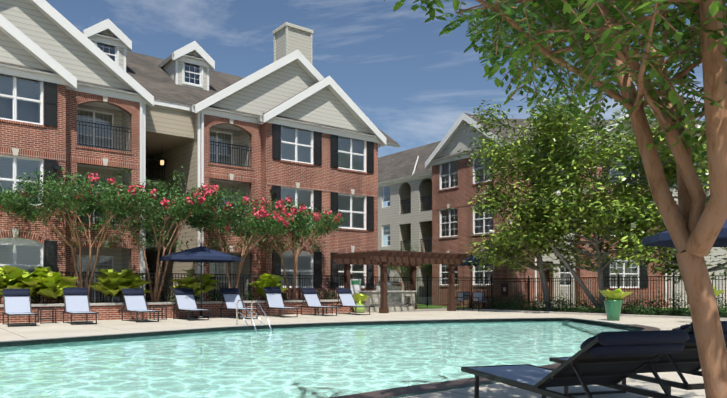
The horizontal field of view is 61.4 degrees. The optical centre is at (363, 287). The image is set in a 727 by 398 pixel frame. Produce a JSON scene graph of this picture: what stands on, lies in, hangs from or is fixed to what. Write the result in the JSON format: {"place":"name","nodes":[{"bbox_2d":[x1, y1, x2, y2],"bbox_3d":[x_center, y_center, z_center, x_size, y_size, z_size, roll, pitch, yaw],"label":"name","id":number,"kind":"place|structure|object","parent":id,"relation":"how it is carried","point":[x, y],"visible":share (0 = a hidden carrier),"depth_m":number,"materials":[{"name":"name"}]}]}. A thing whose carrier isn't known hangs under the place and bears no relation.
{"place":"outdoors","nodes":[
{"label":"outdoors","id":0,"kind":"place"},
{"bbox_2d":[0,321,640,397],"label":"pool water","id":1,"kind":"structure","parent":0,"point":[318,362],"depth_m":10.50,"materials":[{"name":"teal liquid"}]},
{"bbox_2d":[0,307,726,397],"bbox_3d":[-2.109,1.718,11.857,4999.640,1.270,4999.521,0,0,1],"label":"pool deck","id":2,"kind":"structure","parent":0,"point":[49,332],"depth_m":16.93,"materials":[{"name":"beige concrete"}]},
{"bbox_2d":[0,299,365,322],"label":"planter","id":3,"kind":"object","parent":2,"relation":"on","point":[109,311],"visible":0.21,"depth_m":21.91,"materials":[{"name":"brick"}]},
{"bbox_2d":[0,265,287,298],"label":"shrubs","id":4,"kind":"object","parent":3,"relation":"in","point":[50,283],"visible":0.83,"depth_m":21.04,"materials":[{"name":"green plant"}]},
{"bbox_2d":[0,166,344,301],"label":"flowering tree","id":5,"kind":"object","parent":3,"relation":"in","point":[56,192],"depth_m":22.02,"materials":[{"name":"green plant"}]},
{"bbox_2d":[37,303,332,323],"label":"side tables","id":6,"kind":"object","parent":2,"relation":"on","point":[53,318],"visible":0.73,"depth_m":20.99,"materials":[{"name":"brown metal"}]},
{"bbox_2d":[0,0,399,303],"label":"building","id":7,"kind":"structure","parent":2,"relation":"on","point":[100,100],"depth_m":26.59,"materials":[{"name":"brick"}]},
{"bbox_2d":[236,300,271,331],"bbox_3d":[-3.147,1.185,17.663,0.520,1.639,1.337,0,0,-37],"label":"handrail","id":8,"kind":"object","parent":2,"relation":"on","point":[237,312],"visible":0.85,"depth_m":17.85,"materials":[{"name":"silver metal"}]},
{"bbox_2d":[0,268,726,313],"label":"iron fence","id":9,"kind":"object","parent":2,"relation":"on","point":[528,281],"visible":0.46,"depth_m":27.11,"materials":[{"name":"black metal"}]},
{"bbox_2d":[350,279,507,295],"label":"fence signs","id":10,"kind":"object","parent":9,"relation":"attached to","point":[355,285],"visible":0.71,"depth_m":29.01,"materials":[{"name":"white plastic"}]},
{"bbox_2d":[2,287,726,397],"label":"lounge chairs","id":11,"kind":"object","parent":2,"relation":"on","point":[612,359],"visible":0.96,"depth_m":5.04,"materials":[{"name":"fabric"},{"name":"metal"}]},
{"bbox_2d":[357,281,415,311],"bbox_3d":[1.134,0.393,29.071,2.850,1.420,0.950,0,0,-37],"label":"grill counter","id":12,"kind":"object","parent":2,"relation":"on","point":[398,299],"visible":0.79,"depth_m":28.78,"materials":[{"name":"stone"}]},
{"bbox_2d":[330,250,468,312],"bbox_3d":[1.697,-0.242,28.715,5.470,2.690,4.140,0,0,-37],"label":"pergola","id":13,"kind":"object","parent":2,"relation":"on","point":[383,259],"visible":0.94,"depth_m":28.00,"materials":[{"name":"brown wood"}]},
{"bbox_2d":[160,219,726,317],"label":"patio umbrellas","id":14,"kind":"object","parent":2,"relation":"on","point":[201,254],"visible":0.58,"depth_m":21.33,"materials":[{"name":"fabric"},{"name":"metal"}]},
{"bbox_2d":[378,112,569,307],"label":"building","id":15,"kind":"structure","parent":2,"relation":"on","point":[429,191],"depth_m":37.00,"materials":[{"name":"brick"}]},
{"bbox_2d":[455,292,493,310],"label":"patio chairs","id":16,"kind":"object","parent":2,"relation":"on","point":[474,296],"visible":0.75,"depth_m":29.79,"materials":[{"name":"brown metal"}]},
{"bbox_2d":[353,300,716,320],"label":"planter pots","id":17,"kind":"object","parent":2,"relation":"on","point":[613,309],"visible":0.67,"depth_m":20.35,"materials":[{"name":"green ceramic"}]},
{"bbox_2d":[353,286,724,302],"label":"potted plants","id":18,"kind":"object","parent":17,"relation":"on","point":[618,294],"visible":0.62,"depth_m":20.35,"materials":[{"name":"green plant"}]},
{"bbox_2d":[384,0,726,397],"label":"tree","id":19,"kind":"object","parent":2,"relation":"on","point":[693,223],"depth_m":3.22,"materials":[{"name":"plant"}]},
{"bbox_2d":[475,114,726,306],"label":"building","id":20,"kind":"structure","parent":2,"relation":"on","point":[628,272],"depth_m":34.57,"materials":[{"name":"red brick"}]},
{"bbox_2d":[0,0,726,245],"label":"sky","id":21,"kind":"structure","parent":0,"point":[412,82],"materials":[{"name":"blue"}]},
{"bbox_2d":[387,243,429,290],"bbox_3d":[2.348,-0.615,32.210,3.431,3.452,3.892,0,0,1],"label":"tree","id":22,"kind":"object","parent":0,"point":[390,267],"depth_m":31.89,"materials":[{"name":"green plant"}]},
{"bbox_2d":[416,303,726,319],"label":"bed ground","id":23,"kind":"structure","parent":0,"point":[593,312],"depth_m":27.06,"materials":[{"name":"beige"}]},
{"bbox_2d":[30,289,726,317],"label":"plants","id":24,"kind":"object","parent":23,"relation":"on","point":[515,306],"visible":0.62,"depth_m":26.07,"materials":[{"name":"green plant"}]},
{"bbox_2d":[457,83,726,312],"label":"magnolia tree","id":25,"kind":"object","parent":23,"relation":"in","point":[570,195],"depth_m":26.13,"materials":[{"name":"green plant"}]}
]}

